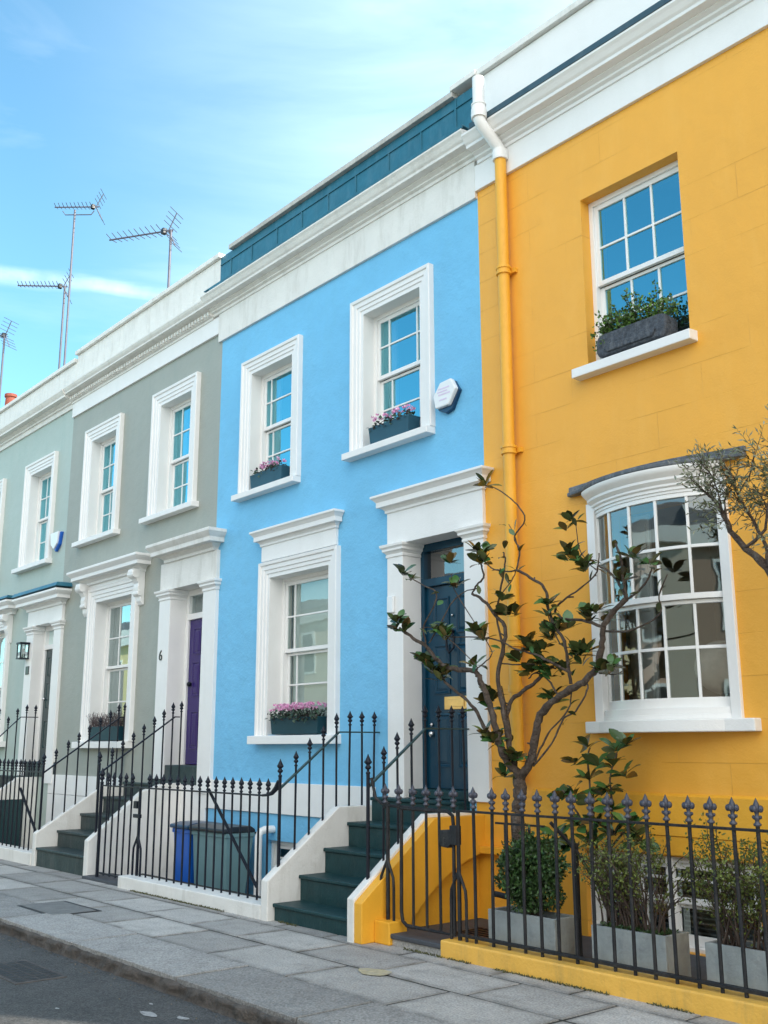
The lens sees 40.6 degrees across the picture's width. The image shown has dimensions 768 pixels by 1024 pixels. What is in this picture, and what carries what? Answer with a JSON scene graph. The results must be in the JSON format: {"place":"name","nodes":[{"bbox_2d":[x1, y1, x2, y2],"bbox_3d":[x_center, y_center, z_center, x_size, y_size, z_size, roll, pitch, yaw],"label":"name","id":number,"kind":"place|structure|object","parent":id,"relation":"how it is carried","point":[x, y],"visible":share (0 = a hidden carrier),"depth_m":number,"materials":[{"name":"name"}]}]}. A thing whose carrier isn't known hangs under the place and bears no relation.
{"place":"outdoors","nodes":[
{"label":"outdoors","id":0,"kind":"place"},
{"bbox_2d":[0,932,247,1023],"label":"road","id":1,"kind":"structure","parent":0,"point":[77,995],"depth_m":6.82,"materials":[{"name":"grey asphalt"}]},
{"bbox_2d":[0,960,66,984],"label":"drain cover","id":2,"kind":"object","parent":1,"relation":"on","point":[17,972],"visible":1,"depth_m":7.59,"materials":[{"name":"metal"}]},
{"bbox_2d":[55,1003,188,1019],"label":"road paint marks","id":3,"kind":"object","parent":1,"relation":"on","point":[146,1013],"visible":1,"depth_m":6.42},
{"bbox_2d":[0,921,294,1023],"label":"kerb face","id":4,"kind":"object","parent":1,"relation":"on","point":[232,1009],"visible":1,"depth_m":7.19},
{"bbox_2d":[1,881,482,1022],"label":"grit","id":5,"kind":"object","parent":1,"relation":"on","point":[135,985],"visible":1,"depth_m":7.79,"materials":[{"name":"grey gravel"}]},
{"bbox_2d":[0,0,575,407],"label":"sky","id":6,"kind":"structure","parent":0,"point":[222,114],"materials":[{"name":"blue"}]},
{"bbox_2d":[0,859,739,1023],"bbox_3d":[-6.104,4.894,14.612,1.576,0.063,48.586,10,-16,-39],"label":"pavement","id":7,"kind":"structure","parent":0,"point":[451,1007],"depth_m":7.38,"materials":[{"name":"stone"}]},
{"bbox_2d":[0,358,77,848],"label":"terraced house","id":8,"kind":"structure","parent":7,"relation":"on","point":[36,427],"depth_m":18.16,"materials":[{"name":"paint"}]},
{"bbox_2d":[0,478,6,558],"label":"window","id":9,"kind":"structure","parent":8,"relation":"in","point":[3,482],"depth_m":19.87,"materials":[{"name":"white paint"}]},
{"bbox_2d":[0,317,18,398],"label":"tv aerial","id":10,"kind":"object","parent":8,"relation":"attached to","point":[3,336],"visible":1,"depth_m":22.54,"materials":[{"name":"grey metal"}]},
{"bbox_2d":[0,595,18,746],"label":"window","id":11,"kind":"structure","parent":8,"relation":"in","point":[8,609],"depth_m":18.60,"materials":[{"name":"white glass"}]},
{"bbox_2d":[0,704,37,786],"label":"handrail","id":12,"kind":"object","parent":8,"relation":"on","point":[17,713],"visible":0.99,"depth_m":16.85,"materials":[{"name":"black metal"}]},
{"bbox_2d":[16,642,29,659],"bbox_3d":[-6.192,2.381,17.789,0.174,0.285,0.194,10,-16,-39],"label":"wall lantern","id":13,"kind":"object","parent":8,"relation":"attached to","point":[25,651],"depth_m":17.78,"materials":[{"name":"black metal"}]},
{"bbox_2d":[11,451,58,574],"bbox_3d":[-6.091,0.049,18.553,0.432,1.990,1.570,10,-16,-39],"label":"window","id":14,"kind":"structure","parent":8,"relation":"in","point":[40,479],"depth_m":18.73,"materials":[{"name":"white paint"}]},
{"bbox_2d":[17,268,73,368],"bbox_3d":[-7.141,-3.063,21.439,1.097,4.076,0.440,0,-13,-3],"label":"tv aerial","id":15,"kind":"object","parent":8,"relation":"attached to","point":[60,286],"visible":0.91,"depth_m":21.74,"materials":[{"name":"grey metal"}]},
{"bbox_2d":[39,649,52,760],"bbox_3d":[-5.549,3.205,17.290,0.104,1.845,0.720,10,-16,-39],"label":"door","id":16,"kind":"structure","parent":8,"relation":"in","point":[49,652],"depth_m":17.46,"materials":[{"name":"wood"}]},
{"bbox_2d":[50,531,63,551],"bbox_3d":[-5.542,0.508,17.556,0.080,0.328,0.386,10,-16,-39],"label":"alarm box","id":17,"kind":"object","parent":8,"relation":"attached to","point":[56,540],"visible":1,"depth_m":17.48,"materials":[{"name":"white plastic"}]},
{"bbox_2d":[54,188,105,365],"bbox_3d":[-6.468,-3.944,21.451,1.032,5.796,0.440,0,-13,1],"label":"tv aerial","id":18,"kind":"object","parent":8,"relation":"attached to","point":[93,206],"visible":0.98,"depth_m":21.84,"materials":[{"name":"grey metal"}]},
{"bbox_2d":[17,901,100,914],"bbox_3d":[-3.129,3.811,9.967,0.500,0.019,0.850,10,-16,-39],"label":"inspection cover","id":19,"kind":"object","parent":7,"relation":"on","point":[58,907],"visible":0.93,"depth_m":9.92,"materials":[{"name":"grey metal"}]},
{"bbox_2d":[82,873,119,885],"bbox_3d":[-3.091,4.283,11.995,0.400,0.090,1.035,10,-16,-39],"label":"door step","id":20,"kind":"object","parent":7,"relation":"on","point":[106,879],"depth_m":12.00,"materials":[{"name":"stone"}]},
{"bbox_2d":[0,894,447,1023],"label":"kerb","id":21,"kind":"structure","parent":7,"relation":"on","point":[271,994],"depth_m":7.08,"materials":[{"name":"stone"}]},
{"bbox_2d":[200,69,494,942],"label":"terraced house","id":22,"kind":"structure","parent":7,"relation":"on","point":[342,303],"depth_m":11.36,"materials":[{"name":"paint"}]},
{"bbox_2d":[253,825,274,895],"bbox_3d":[-1.329,4.021,11.447,0.237,1.072,0.082,10,-16,-39],"label":"waste pipe","id":23,"kind":"object","parent":22,"relation":"attached to","point":[262,830],"visible":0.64,"depth_m":11.43,"materials":[{"name":"white plastic"}]},
{"bbox_2d":[231,334,302,502],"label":"window","id":24,"kind":"structure","parent":22,"relation":"in","point":[259,373],"depth_m":13.18,"materials":[{"name":"white paint"}]},
{"bbox_2d":[250,465,289,488],"bbox_3d":[-1.389,-0.408,12.736,0.169,0.185,0.699,10,-16,-39],"label":"window box","id":25,"kind":"object","parent":22,"relation":"on","point":[278,473],"visible":0.71,"depth_m":12.61,"materials":[{"name":"blue plastic"}]},
{"bbox_2d":[251,456,286,476],"bbox_3d":[-1.409,-0.528,12.747,0.214,0.209,0.696,10,-16,-39],"label":"cyclamen","id":26,"kind":"object","parent":25,"relation":"in","point":[273,463],"visible":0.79,"depth_m":12.69,"materials":[{"name":"pink plant"}]},
{"bbox_2d":[271,840,296,869],"bbox_3d":[-0.925,4.016,11.332,0.110,0.790,0.950,10,-16,-39],"label":"window","id":27,"kind":"structure","parent":22,"relation":"in","point":[284,845],"depth_m":11.66,"materials":[{"name":"white glass"}]},
{"bbox_2d":[270,716,326,734],"bbox_3d":[-0.934,2.382,11.569,0.199,0.185,0.919,10,-16,-39],"label":"window box","id":28,"kind":"object","parent":22,"relation":"on","point":[286,726],"visible":0.77,"depth_m":11.43,"materials":[{"name":"plastic"}]},
{"bbox_2d":[265,701,326,722],"bbox_3d":[-0.960,2.242,11.575,0.283,0.248,0.977,10,-16,-39],"label":"cyclamen","id":29,"kind":"object","parent":28,"relation":"in","point":[281,710],"visible":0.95,"depth_m":11.52,"materials":[{"name":"pink plant"}]},
{"bbox_2d":[277,711,379,866],"bbox_3d":[-0.516,2.627,9.970,1.224,1.420,0.086,10,-16,-39],"label":"handrail","id":30,"kind":"object","parent":22,"relation":"on","point":[280,765],"visible":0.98,"depth_m":9.92,"materials":[{"name":"black metal"}]},
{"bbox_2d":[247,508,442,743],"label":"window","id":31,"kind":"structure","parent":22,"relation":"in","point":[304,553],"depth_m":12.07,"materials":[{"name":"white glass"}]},
{"bbox_2d":[341,263,435,461],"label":"window","id":32,"kind":"structure","parent":22,"relation":"in","point":[410,376],"depth_m":11.45,"materials":[{"name":"white paint"}]},
{"bbox_2d":[368,414,419,443],"bbox_3d":[0.106,-0.852,10.991,0.170,0.195,0.659,10,-16,-39],"label":"window box","id":33,"kind":"object","parent":22,"relation":"on","point":[403,424],"visible":0.79,"depth_m":10.87,"materials":[{"name":"blue plastic"}]},
{"bbox_2d":[369,404,415,431],"bbox_3d":[0.078,-0.975,11.006,0.201,0.225,0.685,10,-16,-39],"label":"cyclamen","id":34,"kind":"object","parent":33,"relation":"in","point":[399,413],"visible":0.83,"depth_m":10.90,"materials":[{"name":"pink plant"}]},
{"bbox_2d":[364,705,468,879],"bbox_3d":[0.307,2.383,8.961,1.204,1.422,0.085,10,-16,-39],"label":"handrail","id":35,"kind":"object","parent":22,"relation":"on","point":[424,711],"visible":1,"depth_m":8.93,"materials":[{"name":"black metal"}]},
{"bbox_2d":[426,582,467,789],"bbox_3d":[0.671,1.668,10.050,0.116,1.968,0.775,10,-16,-39],"label":"door","id":36,"kind":"structure","parent":22,"relation":"in","point":[439,693],"depth_m":10.11,"materials":[{"name":"blue wood"}]},
{"bbox_2d":[434,378,461,413],"bbox_3d":[0.630,-1.145,10.308,0.088,0.328,0.332,10,-16,-39],"label":"alarm box","id":37,"kind":"object","parent":22,"relation":"attached to","point":[447,395],"visible":1,"depth_m":10.26,"materials":[{"name":"white plastic"}]},
{"bbox_2d":[358,968,390,975],"bbox_3d":[-0.080,3.155,7.119,0.196,0.001,0.269,24,-28,-62],"label":"pavement stain","id":38,"kind":"object","parent":7,"relation":"on","point":[376,972],"visible":1,"depth_m":7.13,"materials":[{"name":"beige"}]},
{"bbox_2d":[374,918,406,945],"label":"gate pier","id":39,"kind":"structure","parent":7,"relation":"on","point":[384,929],"depth_m":8.15,"materials":[{"name":"yellow paint"}]},
{"bbox_2d":[130,890,694,1013],"bbox_3d":[0.108,3.342,7.934,0.104,0.045,8.738,10,-16,-39],"label":"moss","id":40,"kind":"object","parent":7,"relation":"on","point":[498,969],"visible":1,"depth_m":7.19,"materials":[{"name":"green plant"}]},
{"bbox_2d":[390,928,457,955],"bbox_3d":[0.305,3.348,8.037,0.335,0.138,0.760,10,-16,-39],"label":"gate step","id":41,"kind":"object","parent":7,"relation":"on","point":[422,941],"visible":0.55,"depth_m":7.94,"materials":[{"name":"stone"}]},
{"bbox_2d":[354,0,767,956],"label":"terraced house","id":42,"kind":"structure","parent":7,"relation":"on","point":[616,148],"depth_m":8.75,"materials":[{"name":"paint"}]},
{"bbox_2d":[571,160,697,380],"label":"window","id":43,"kind":"structure","parent":42,"relation":"in","point":[644,233],"depth_m":9.62,"materials":[{"name":"white paint"}]},
{"bbox_2d":[597,313,677,358],"bbox_3d":[2.092,-1.448,8.622,0.197,0.200,0.705,10,-16,-39],"label":"window box","id":44,"kind":"object","parent":42,"relation":"on","point":[643,331],"visible":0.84,"depth_m":8.51,"materials":[{"name":"stone"}]},
{"bbox_2d":[590,279,679,354],"bbox_3d":[2.071,-1.632,8.637,0.856,0.492,0.361,-11,-17,40],"label":"herb plant","id":45,"kind":"object","parent":44,"relation":"in","point":[630,317],"visible":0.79,"depth_m":8.62,"materials":[{"name":"green plant"}]},
{"bbox_2d":[567,445,761,733],"bbox_3d":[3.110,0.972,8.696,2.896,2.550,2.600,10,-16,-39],"label":"bow window","id":46,"kind":"structure","parent":42,"relation":"in","point":[697,595],"depth_m":8.40,"materials":[{"name":"white glass"}]},
{"bbox_2d":[589,850,762,953],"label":"window","id":47,"kind":"structure","parent":42,"relation":"in","point":[684,921],"depth_m":7.74,"materials":[{"name":"white glass"}]},
{"bbox_2d":[694,641,729,696],"bbox_3d":[2.712,1.337,8.173,0.460,0.650,0.650,10,-16,-39],"label":"globe lamp","id":48,"kind":"object","parent":42,"relation":"in","point":[714,671],"visible":0.51,"depth_m":8.07,"materials":[{"name":"paper"}]},
{"bbox_2d":[441,937,767,1023],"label":"wall","id":49,"kind":"structure","parent":7,"relation":"on","point":[727,1005],"depth_m":6.46,"materials":[{"name":"yellow paint"}]},
{"bbox_2d":[450,787,767,997],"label":"railing","id":50,"kind":"object","parent":49,"relation":"on","point":[732,807],"visible":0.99,"depth_m":6.71,"materials":[{"name":"grey metal"}]},
{"bbox_2d":[370,777,460,936],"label":"gate","id":51,"kind":"structure","parent":50,"relation":"attached to","point":[447,838],"depth_m":8.08,"materials":[{"name":"grey metal"}]},
{"bbox_2d":[422,918,706,979],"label":"front area floor","id":52,"kind":"structure","parent":0,"point":[586,943],"depth_m":7.86,"materials":[{"name":"stone"}]},
{"bbox_2d":[449,927,488,937],"bbox_3d":[0.851,3.296,8.028,0.440,0.028,0.760,10,-16,-39],"label":"doormat","id":53,"kind":"object","parent":52,"relation":"on","point":[483,932],"visible":0.09,"depth_m":8.24,"materials":[{"name":"brown fabric"}]},
{"bbox_2d":[494,822,544,901],"bbox_3d":[1.026,2.673,7.887,0.041,0.585,0.531,10,-16,-39],"label":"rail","id":54,"kind":"object","parent":52,"relation":"on","point":[500,894],"visible":0.27,"depth_m":7.96,"materials":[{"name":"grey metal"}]},
{"bbox_2d":[386,470,667,847],"bbox_3d":[1.127,1.450,8.270,2.894,3.802,0.534,-12,-18,43],"label":"magnolia tree","id":55,"kind":"object","parent":52,"relation":"on","point":[510,756],"visible":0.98,"depth_m":8.29,"materials":[{"name":"green plant"}]},
{"bbox_2d":[488,905,575,955],"bbox_3d":[1.060,3.012,7.392,0.250,0.305,0.640,10,-16,-39],"label":"planter","id":56,"kind":"object","parent":52,"relation":"on","point":[550,931],"visible":0.37,"depth_m":7.25,"materials":[{"name":"grey concrete"}]},
{"bbox_2d":[494,823,571,915],"bbox_3d":[1.073,2.576,7.468,0.505,0.656,0.631,10,-16,-39],"label":"boxwood shrub","id":57,"kind":"object","parent":56,"relation":"on","point":[531,872],"visible":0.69,"depth_m":7.37,"materials":[{"name":"green plant"}]},
{"bbox_2d":[540,728,660,920],"bbox_3d":[1.617,2.436,7.753,0.417,1.602,1.053,10,-16,-39],"label":"young magnolia","id":58,"kind":"object","parent":52,"relation":"on","point":[562,791],"visible":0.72,"depth_m":7.81,"materials":[{"name":"green plant"}]},
{"bbox_2d":[591,921,690,977],"bbox_3d":[1.653,2.852,6.697,0.250,0.310,0.585,10,-16,-39],"label":"planter","id":59,"kind":"object","parent":52,"relation":"on","point":[665,953],"visible":0.37,"depth_m":6.55,"materials":[{"name":"grey concrete"}]},
{"bbox_2d":[600,920,678,935],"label":"soil","id":60,"kind":"structure","parent":59,"relation":"on","point":[667,932],"depth_m":6.66,"materials":[{"name":"brown soil"}]},
{"bbox_2d":[569,825,713,934],"bbox_3d":[1.657,2.392,6.808,0.707,0.705,0.983,10,-16,-39],"label":"twiggy shrub","id":61,"kind":"object","parent":59,"relation":"in","point":[621,890],"visible":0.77,"depth_m":6.74,"materials":[{"name":"green plant"}]},
{"bbox_2d":[668,404,767,575],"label":"olive tree","id":62,"kind":"object","parent":52,"relation":"on","point":[759,559],"visible":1,"depth_m":6.81,"materials":[{"name":"green plant"}]},
{"bbox_2d":[705,938,767,996],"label":"planter","id":63,"kind":"object","parent":52,"relation":"on","point":[755,964],"visible":0.4,"depth_m":6.05,"materials":[{"name":"grey concrete"}]},
{"bbox_2d":[674,812,767,950],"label":"twiggy shrub","id":64,"kind":"object","parent":63,"relation":"in","point":[748,889],"visible":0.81,"depth_m":6.23,"materials":[{"name":"green plant"}]},
{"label":"sunken yard","id":65,"kind":"structure","parent":0,"visible":0},
{"bbox_2d":[118,874,260,919],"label":"wall","id":66,"kind":"structure","parent":65,"relation":"on","point":[242,905],"depth_m":10.25,"materials":[{"name":"white paint"}]},
{"bbox_2d":[131,774,278,899],"bbox_3d":[-1.843,3.264,10.592,0.168,1.116,2.848,10,-16,-39],"label":"railing","id":67,"kind":"object","parent":66,"relation":"on","point":[137,842],"visible":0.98,"depth_m":10.48,"materials":[{"name":"black metal"}]},
{"bbox_2d":[95,768,141,877],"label":"gate","id":68,"kind":"structure","parent":67,"relation":"attached to","point":[113,785],"depth_m":12.01,"materials":[{"name":"black metal"}]},
{"bbox_2d":[170,820,210,882],"bbox_3d":[-2.213,4.185,12.163,0.493,1.068,0.420,10,-16,-39],"label":"wheelie bin","id":69,"kind":"object","parent":65,"relation":"on","point":[185,852],"visible":0.25,"depth_m":12.05,"materials":[{"name":"blue plastic"}]},
{"bbox_2d":[189,822,255,892],"bbox_3d":[-1.818,4.076,11.684,0.473,1.068,0.780,10,-16,-39],"label":"wheelie bin","id":70,"kind":"object","parent":65,"relation":"on","point":[235,855],"visible":0.32,"depth_m":11.50,"materials":[{"name":"grey plastic"}]},
{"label":"sunken yard","id":71,"kind":"structure","parent":0,"visible":0},
{"bbox_2d":[0,843,31,865],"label":"wall","id":72,"kind":"structure","parent":71,"relation":"on","point":[16,854],"depth_m":14.07,"materials":[{"name":"white paint"}]},
{"bbox_2d":[0,758,45,849],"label":"railing","id":73,"kind":"object","parent":72,"relation":"on","point":[21,791],"visible":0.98,"depth_m":14.44,"materials":[{"name":"black metal"}]},
{"bbox_2d":[31,253,226,878],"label":"terraced house","id":74,"kind":"structure","parent":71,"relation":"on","point":[145,536],"depth_m":14.92,"materials":[{"name":"paint"}]},
{"bbox_2d":[38,703,126,829],"bbox_3d":[-4.124,3.465,14.254,1.190,1.694,0.087,10,-16,-39],"label":"handrail","id":75,"kind":"object","parent":74,"relation":"on","point":[44,757],"visible":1,"depth_m":14.21,"materials":[{"name":"black metal"}]},
{"bbox_2d":[71,413,124,547],"bbox_3d":[-4.426,-0.469,16.616,0.432,1.940,1.520,10,-16,-39],"label":"window","id":76,"kind":"structure","parent":74,"relation":"in","point":[103,444],"depth_m":16.79,"materials":[{"name":"white paint"}]},
{"bbox_2d":[88,726,122,740],"bbox_3d":[-4.023,3.244,15.187,0.200,0.200,1.029,10,-16,-39],"label":"window box","id":77,"kind":"object","parent":74,"relation":"on","point":[105,734],"visible":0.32,"depth_m":15.02,"materials":[{"name":"plastic"}]},
{"bbox_2d":[87,711,123,727],"bbox_3d":[-4.053,3.042,15.199,0.342,0.290,1.148,10,-16,-39],"label":"lavender","id":78,"kind":"object","parent":77,"relation":"on","point":[95,722],"visible":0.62,"depth_m":15.14,"materials":[{"name":"plant"}]},
{"bbox_2d":[66,552,202,747],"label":"window","id":79,"kind":"structure","parent":74,"relation":"in","point":[119,582],"depth_m":15.79,"materials":[{"name":"white glass"}]},
{"bbox_2d":[94,702,183,832],"bbox_3d":[-3.062,3.174,13.042,1.152,1.602,0.083,10,-16,-39],"label":"handrail","id":80,"kind":"object","parent":74,"relation":"on","point":[100,756],"visible":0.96,"depth_m":13.07,"materials":[{"name":"black metal"}]},
{"bbox_2d":[106,206,182,287],"bbox_3d":[-4.049,-3.486,17.162,1.265,3.006,0.440,-4,-13,17],"label":"tv aerial","id":81,"kind":"object","parent":74,"relation":"attached to","point":[163,231],"visible":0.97,"depth_m":17.28,"materials":[{"name":"grey metal"}]},
{"bbox_2d":[139,371,200,524],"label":"window","id":82,"kind":"structure","parent":74,"relation":"in","point":[175,415],"depth_m":15.00,"materials":[{"name":"white paint"}]},
{"bbox_2d":[185,618,201,764],"bbox_3d":[-2.425,2.354,13.712,0.118,1.915,0.730,10,-16,-39],"label":"door","id":83,"kind":"structure","parent":74,"relation":"in","point":[193,683],"depth_m":13.86,"materials":[{"name":"purple wood"}]}
]}

